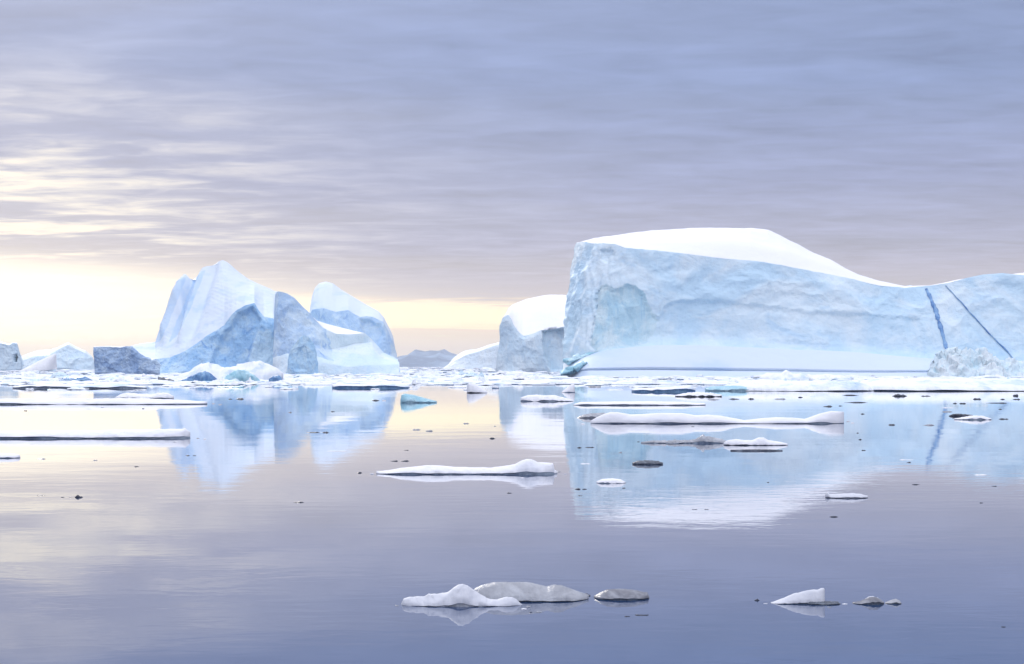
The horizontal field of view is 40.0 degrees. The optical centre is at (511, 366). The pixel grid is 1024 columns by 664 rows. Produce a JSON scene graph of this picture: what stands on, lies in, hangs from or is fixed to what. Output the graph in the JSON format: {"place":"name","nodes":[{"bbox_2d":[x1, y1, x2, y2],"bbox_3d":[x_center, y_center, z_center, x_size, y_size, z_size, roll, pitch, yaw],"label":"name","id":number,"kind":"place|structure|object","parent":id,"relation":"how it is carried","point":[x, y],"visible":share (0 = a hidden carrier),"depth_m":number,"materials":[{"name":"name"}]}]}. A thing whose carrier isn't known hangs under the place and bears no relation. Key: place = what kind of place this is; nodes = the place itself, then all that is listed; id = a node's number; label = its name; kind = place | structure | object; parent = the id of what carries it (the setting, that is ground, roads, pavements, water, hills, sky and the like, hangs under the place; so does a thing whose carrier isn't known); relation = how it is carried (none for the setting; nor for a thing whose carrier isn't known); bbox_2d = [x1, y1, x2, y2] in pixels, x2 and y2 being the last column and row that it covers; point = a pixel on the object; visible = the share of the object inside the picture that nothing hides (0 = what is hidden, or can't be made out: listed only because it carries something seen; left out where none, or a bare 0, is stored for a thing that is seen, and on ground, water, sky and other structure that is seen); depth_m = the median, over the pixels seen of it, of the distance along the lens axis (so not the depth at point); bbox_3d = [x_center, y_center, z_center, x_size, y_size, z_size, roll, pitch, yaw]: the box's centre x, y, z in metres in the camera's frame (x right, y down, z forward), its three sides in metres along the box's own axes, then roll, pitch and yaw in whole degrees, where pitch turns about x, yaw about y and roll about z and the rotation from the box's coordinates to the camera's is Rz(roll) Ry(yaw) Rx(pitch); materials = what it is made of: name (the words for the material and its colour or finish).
{"place":"outdoors","nodes":[
{"label":"outdoors","id":0,"kind":"place"},
{"bbox_2d":[397,349,456,366],"bbox_3d":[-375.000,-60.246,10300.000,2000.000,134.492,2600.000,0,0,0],"label":"mountains","id":1,"kind":"structure","parent":0,"point":[430,358],"depth_m":9370.98,"materials":[{"name":"white ice"}]},
{"bbox_2d":[0,368,1023,663],"bbox_3d":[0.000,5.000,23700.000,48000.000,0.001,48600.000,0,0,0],"label":"water","id":2,"kind":"structure","parent":0,"point":[216,546],"depth_m":43.42,"materials":[{"name":"blue liquid"}]},
{"bbox_2d":[0,453,19,457],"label":"ice floe","id":3,"kind":"object","parent":2,"relation":"on","point":[6,455],"visible":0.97,"depth_m":76.84,"materials":[{"name":"white ice"}]},
{"bbox_2d":[0,342,23,370],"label":"iceberg","id":4,"kind":"object","parent":2,"relation":"on","point":[10,357],"visible":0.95,"depth_m":1404.25,"materials":[{"name":"white ice"}]},
{"bbox_2d":[20,372,41,377],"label":"bergy bit","id":5,"kind":"object","parent":2,"relation":"on","point":[29,374],"visible":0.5,"depth_m":596.54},
{"bbox_2d":[20,354,56,371],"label":"growler","id":6,"kind":"object","parent":2,"relation":"on","point":[48,363],"visible":0.81,"depth_m":1292.11,"materials":[{"name":"white ice"}]},
{"bbox_2d":[21,343,93,369],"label":"iceberg","id":7,"kind":"object","parent":2,"relation":"on","point":[70,356],"visible":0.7,"depth_m":1510.43,"materials":[{"name":"white ice"}]},
{"bbox_2d":[50,372,68,377],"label":"bergy bit","id":8,"kind":"object","parent":2,"relation":"on","point":[58,374],"visible":0.52,"depth_m":563.62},
{"bbox_2d":[59,376,92,380],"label":"growler","id":9,"kind":"object","parent":2,"relation":"on","point":[71,378],"visible":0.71,"depth_m":453.95,"materials":[{"name":"white ice"}]},
{"bbox_2d":[67,387,88,389],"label":"ice floe","id":10,"kind":"object","parent":2,"relation":"on","point":[75,388],"visible":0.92,"depth_m":301.78,"materials":[{"name":"white ice"}]},
{"bbox_2d":[12,383,146,388],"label":"ice floe","id":11,"kind":"object","parent":2,"relation":"on","point":[85,386],"visible":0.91,"depth_m":320.12,"materials":[{"name":"white ice"}]},
{"bbox_2d":[0,428,189,438],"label":"ice floe","id":12,"kind":"object","parent":2,"relation":"on","point":[130,434],"visible":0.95,"depth_m":97.74,"materials":[{"name":"white ice"}]},
{"bbox_2d":[0,398,206,404],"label":"ice floe","id":13,"kind":"object","parent":2,"relation":"on","point":[115,401],"visible":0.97,"depth_m":185.60,"materials":[{"name":"white ice"}]},
{"bbox_2d":[110,376,131,381],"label":"bergy bit","id":14,"kind":"object","parent":2,"relation":"on","point":[119,378],"visible":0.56,"depth_m":442.21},
{"bbox_2d":[93,346,160,374],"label":"iceberg","id":15,"kind":"object","parent":2,"relation":"on","point":[121,359],"visible":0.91,"depth_m":801.03,"materials":[{"name":"blue ice"}]},
{"bbox_2d":[115,393,173,398],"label":"ice floe","id":16,"kind":"object","parent":2,"relation":"on","point":[150,396],"visible":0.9,"depth_m":220.16,"materials":[{"name":"white ice"}]},
{"bbox_2d":[158,377,173,380],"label":"growler","id":17,"kind":"object","parent":2,"relation":"on","point":[160,378],"visible":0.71,"depth_m":458.71,"materials":[{"name":"grey ice"}]},
{"bbox_2d":[158,385,183,386],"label":"ice floe","id":18,"kind":"object","parent":2,"relation":"on","point":[171,385],"visible":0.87,"depth_m":348.04,"materials":[{"name":"white ice"}]},
{"bbox_2d":[186,380,206,382],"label":"bergy bit","id":19,"kind":"object","parent":2,"relation":"on","point":[195,381],"visible":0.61,"depth_m":396.59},
{"bbox_2d":[179,371,216,380],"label":"growler","id":20,"kind":"object","parent":2,"relation":"on","point":[203,376],"visible":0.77,"depth_m":448.43,"materials":[{"name":"blue ice"}]},
{"bbox_2d":[132,260,276,372],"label":"iceberg","id":21,"kind":"object","parent":2,"relation":"on","point":[221,313],"visible":0.69,"depth_m":875.45,"materials":[{"name":"white ice"}]},
{"bbox_2d":[203,383,223,385],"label":"ice floe","id":22,"kind":"object","parent":2,"relation":"on","point":[214,384],"visible":0.94,"depth_m":368.22,"materials":[{"name":"white ice"}]},
{"bbox_2d":[211,378,227,381],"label":"bergy bit","id":23,"kind":"object","parent":2,"relation":"on","point":[220,380],"visible":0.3,"depth_m":421.34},
{"bbox_2d":[175,361,282,379],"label":"bergy bit","id":24,"kind":"object","parent":2,"relation":"on","point":[261,370],"visible":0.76,"depth_m":490.09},
{"bbox_2d":[218,379,239,382],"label":"bergy bit","id":25,"kind":"object","parent":2,"relation":"on","point":[227,381],"visible":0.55,"depth_m":407.59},
{"bbox_2d":[217,386,243,387],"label":"ice floe","id":26,"kind":"object","parent":2,"relation":"on","point":[230,387],"visible":0.97,"depth_m":334.67,"materials":[{"name":"white ice"}]},
{"bbox_2d":[224,380,251,385],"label":"bergy bit","id":27,"kind":"object","parent":2,"relation":"on","point":[235,383],"visible":0.93,"depth_m":367.82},
{"bbox_2d":[224,370,259,381],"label":"growler","id":28,"kind":"object","parent":2,"relation":"on","point":[242,375],"visible":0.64,"depth_m":448.38,"materials":[{"name":"blue ice"}]},
{"bbox_2d":[269,375,282,381],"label":"growler","id":29,"kind":"object","parent":2,"relation":"on","point":[275,378],"visible":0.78,"depth_m":443.41,"materials":[{"name":"blue ice"}]},
{"bbox_2d":[286,335,317,373],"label":"iceberg","id":30,"kind":"object","parent":2,"relation":"on","point":[302,358],"visible":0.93,"depth_m":793.15,"materials":[{"name":"blue ice"}]},
{"bbox_2d":[303,381,326,384],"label":"bergy bit","id":31,"kind":"object","parent":2,"relation":"on","point":[314,382],"visible":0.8,"depth_m":382.23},
{"bbox_2d":[273,291,398,374],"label":"iceberg","id":32,"kind":"object","parent":2,"relation":"on","point":[339,350],"visible":0.91,"depth_m":843.18,"materials":[{"name":"white ice"}]},
{"bbox_2d":[309,282,399,371],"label":"iceberg","id":33,"kind":"object","parent":2,"relation":"on","point":[333,304],"visible":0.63,"depth_m":941.62,"materials":[{"name":"white ice"}]},
{"bbox_2d":[332,382,409,387],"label":"ice floe","id":34,"kind":"object","parent":2,"relation":"on","point":[376,385],"visible":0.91,"depth_m":323.87,"materials":[{"name":"white ice"}]},
{"bbox_2d":[398,374,418,378],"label":"bergy bit","id":35,"kind":"object","parent":2,"relation":"on","point":[407,376],"visible":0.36,"depth_m":540.35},
{"bbox_2d":[409,379,420,384],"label":"bergy bit","id":36,"kind":"object","parent":2,"relation":"on","point":[414,382],"visible":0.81,"depth_m":384.91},
{"bbox_2d":[408,377,424,380],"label":"bergy bit","id":37,"kind":"object","parent":2,"relation":"on","point":[418,379],"visible":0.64,"depth_m":453.48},
{"bbox_2d":[400,394,436,402],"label":"growler","id":38,"kind":"object","parent":2,"relation":"on","point":[407,398],"visible":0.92,"depth_m":194.15,"materials":[{"name":"blue ice"}]},
{"bbox_2d":[401,584,521,606],"bbox_3d":[-1.058,4.849,29.545,2.546,0.564,0.596,0,0,0],"label":"ice floe","id":39,"kind":"object","parent":2,"relation":"on","point":[461,595],"visible":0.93,"depth_m":29.36,"materials":[{"name":"white ice"}]},
{"bbox_2d":[376,459,556,474],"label":"ice floe","id":40,"kind":"object","parent":2,"relation":"on","point":[528,466],"visible":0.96,"depth_m":65.29,"materials":[{"name":"white ice"}]},
{"bbox_2d":[460,372,477,377],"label":"bergy bit","id":41,"kind":"object","parent":2,"relation":"on","point":[470,374],"visible":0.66,"depth_m":615.55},
{"bbox_2d":[444,342,498,368],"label":"iceberg","id":42,"kind":"object","parent":2,"relation":"on","point":[484,356],"visible":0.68,"depth_m":2617.13,"materials":[{"name":"white ice"}]},
{"bbox_2d":[467,383,486,392],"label":"growler","id":43,"kind":"object","parent":2,"relation":"on","point":[473,388],"visible":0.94,"depth_m":266.08,"materials":[{"name":"white ice"}]},
{"bbox_2d":[475,376,486,381],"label":"bergy bit","id":44,"kind":"object","parent":2,"relation":"on","point":[480,378],"visible":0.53,"depth_m":421.40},
{"bbox_2d":[488,370,507,374],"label":"bergy bit","id":45,"kind":"object","parent":2,"relation":"on","point":[500,372],"visible":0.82,"depth_m":791.72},
{"bbox_2d":[0,367,1023,384],"bbox_3d":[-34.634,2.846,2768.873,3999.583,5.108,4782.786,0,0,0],"label":"pack ice","id":46,"kind":"structure","parent":2,"relation":"on","point":[8,377],"depth_m":531.78,"materials":[{"name":"white ice"}]},
{"bbox_2d":[511,372,533,379],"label":"bergy bit","id":47,"kind":"object","parent":2,"relation":"on","point":[519,376],"visible":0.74,"depth_m":481.50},
{"bbox_2d":[495,295,566,372],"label":"iceberg","id":48,"kind":"object","parent":2,"relation":"on","point":[531,331],"visible":0.49,"depth_m":1160.29,"materials":[{"name":"white ice"}]},
{"bbox_2d":[474,582,588,601],"bbox_3d":[0.387,4.891,30.366,2.542,0.497,1.103,0,0,0],"label":"ice floe","id":49,"kind":"object","parent":2,"relation":"on","point":[525,592],"visible":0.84,"depth_m":30.02,"materials":[{"name":"white ice"}]},
{"bbox_2d":[521,395,572,401],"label":"ice floe","id":50,"kind":"object","parent":2,"relation":"on","point":[543,398],"visible":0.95,"depth_m":201.36,"materials":[{"name":"white ice"}]},
{"bbox_2d":[562,384,574,392],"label":"growler","id":51,"kind":"object","parent":2,"relation":"on","point":[570,388],"visible":0.99,"depth_m":270.39,"materials":[{"name":"white ice"}]},
{"bbox_2d":[577,413,605,417],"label":"ice chunk","id":52,"kind":"object","parent":2,"relation":"on","point":[592,415],"visible":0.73,"depth_m":136.39,"materials":[{"name":"white ice"}]},
{"bbox_2d":[584,383,603,385],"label":"ice floe","id":53,"kind":"object","parent":2,"relation":"on","point":[594,384],"visible":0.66,"depth_m":369.81,"materials":[{"name":"white ice"}]},
{"bbox_2d":[596,478,624,483],"bbox_3d":[4.255,4.965,60.429,1.247,0.335,0.637,0,0,0],"label":"ice floe","id":54,"kind":"object","parent":2,"relation":"on","point":[610,480],"visible":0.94,"depth_m":60.24,"materials":[{"name":"white ice"}]},
{"bbox_2d":[594,589,648,599],"bbox_3d":[2.370,4.966,30.399,1.199,0.335,0.743,0,0,0],"label":"ice floe","id":55,"kind":"object","parent":2,"relation":"on","point":[619,594],"visible":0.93,"depth_m":30.17,"materials":[{"name":"white ice"}]},
{"bbox_2d":[573,401,705,404],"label":"ice floe","id":56,"kind":"object","parent":2,"relation":"on","point":[636,403],"visible":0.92,"depth_m":181.33,"materials":[{"name":"white ice"}]},
{"bbox_2d":[634,386,655,387],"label":"ice floe","id":57,"kind":"object","parent":2,"relation":"on","point":[644,387],"visible":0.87,"depth_m":334.48,"materials":[{"name":"white ice"}]},
{"bbox_2d":[632,460,662,464],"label":"ice chunk","id":58,"kind":"object","parent":2,"relation":"on","point":[646,462],"visible":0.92,"depth_m":71.73,"materials":[{"name":"grey ice"}]},
{"bbox_2d":[631,385,694,391],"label":"ice floe","id":59,"kind":"object","parent":2,"relation":"on","point":[687,388],"visible":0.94,"depth_m":277.04,"materials":[{"name":"white ice"}]},
{"bbox_2d":[641,434,725,442],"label":"ice floe","id":60,"kind":"object","parent":2,"relation":"on","point":[703,438],"visible":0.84,"depth_m":91.66,"materials":[{"name":"white ice"}]},
{"bbox_2d":[675,392,721,396],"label":"ice floe","id":61,"kind":"object","parent":2,"relation":"on","point":[697,394],"visible":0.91,"depth_m":232.52,"materials":[{"name":"white ice"}]},
{"bbox_2d":[591,411,843,423],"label":"ice floe","id":62,"kind":"object","parent":2,"relation":"on","point":[832,417],"visible":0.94,"depth_m":123.18,"materials":[{"name":"white ice"}]},
{"bbox_2d":[705,386,748,390],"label":"growler","id":63,"kind":"object","parent":2,"relation":"on","point":[728,388],"visible":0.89,"depth_m":286.58,"materials":[{"name":"blue ice"}]},
{"bbox_2d":[724,437,787,444],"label":"ice floe","id":64,"kind":"object","parent":2,"relation":"on","point":[760,441],"visible":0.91,"depth_m":89.21,"materials":[{"name":"white ice"}]},
{"bbox_2d":[730,449,782,450],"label":"ice chunk","id":65,"kind":"object","parent":2,"relation":"on","point":[755,450],"visible":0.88,"depth_m":83.29,"materials":[{"name":"grey ice"}]},
{"bbox_2d":[759,370,808,380],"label":"bergy bit","id":66,"kind":"object","parent":2,"relation":"on","point":[788,375],"visible":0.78,"depth_m":460.37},
{"bbox_2d":[560,228,1023,377],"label":"iceberg","id":67,"kind":"object","parent":2,"relation":"on","point":[734,302],"visible":0.9,"depth_m":674.42,"materials":[{"name":"white ice"}]},
{"bbox_2d":[771,588,824,603],"bbox_3d":[6.048,4.907,29.780,1.147,0.441,0.414,0,0,0],"label":"ice floe","id":68,"kind":"object","parent":2,"relation":"on","point":[807,596],"visible":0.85,"depth_m":29.64,"materials":[{"name":"white ice"}]},
{"bbox_2d":[724,379,873,390],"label":"ice floe","id":69,"kind":"object","parent":2,"relation":"on","point":[788,385],"visible":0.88,"depth_m":286.62,"materials":[{"name":"white ice"}]},
{"bbox_2d":[807,601,840,604],"bbox_3d":[6.556,5.030,29.678,0.756,0.195,0.433,0,0,0],"label":"ice chunk","id":70,"kind":"object","parent":2,"relation":"on","point":[826,603],"visible":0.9,"depth_m":29.54,"materials":[{"name":"grey ice"}]},
{"bbox_2d":[809,374,851,380],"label":"bergy bit","id":71,"kind":"object","parent":2,"relation":"on","point":[830,377],"visible":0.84,"depth_m":452.36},
{"bbox_2d":[825,492,867,497],"bbox_3d":[12.769,4.956,53.687,1.629,0.355,0.738,0,0,0],"label":"ice floe","id":72,"kind":"object","parent":2,"relation":"on","point":[845,495],"visible":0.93,"depth_m":53.45,"materials":[{"name":"white ice"}]},
{"bbox_2d":[852,597,883,604],"bbox_3d":[7.533,4.996,29.726,0.668,0.263,0.430,0,0,0],"label":"ice floe","id":73,"kind":"object","parent":2,"relation":"on","point":[872,601],"visible":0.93,"depth_m":29.57,"materials":[{"name":"white ice"}]},
{"bbox_2d":[885,599,900,603],"bbox_3d":[8.057,5.017,29.733,0.343,0.217,0.295,0,0,0],"label":"ice chunk","id":74,"kind":"object","parent":2,"relation":"on","point":[894,601],"visible":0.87,"depth_m":29.63,"materials":[{"name":"white ice"}]},
{"bbox_2d":[860,378,1023,390],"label":"ice floe","id":75,"kind":"object","parent":2,"relation":"on","point":[936,384],"visible":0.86,"depth_m":287.53,"materials":[{"name":"white ice"}]},
{"bbox_2d":[949,414,972,415],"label":"ice chunk","id":76,"kind":"object","parent":2,"relation":"on","point":[960,415],"visible":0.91,"depth_m":141.41,"materials":[{"name":"grey ice"}]},
{"bbox_2d":[954,415,991,419],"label":"ice floe","id":77,"kind":"object","parent":2,"relation":"on","point":[976,417],"visible":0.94,"depth_m":131.93,"materials":[{"name":"white ice"}]},
{"bbox_2d":[925,346,1023,377],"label":"ice rubble","id":78,"kind":"object","parent":2,"relation":"on","point":[957,362],"visible":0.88,"depth_m":621.57,"materials":[{"name":"white ice"}]},
{"bbox_2d":[0,0,1023,358],"label":"sky","id":79,"kind":"structure","parent":0,"point":[443,165],"materials":[{"name":"grey"}]}
]}

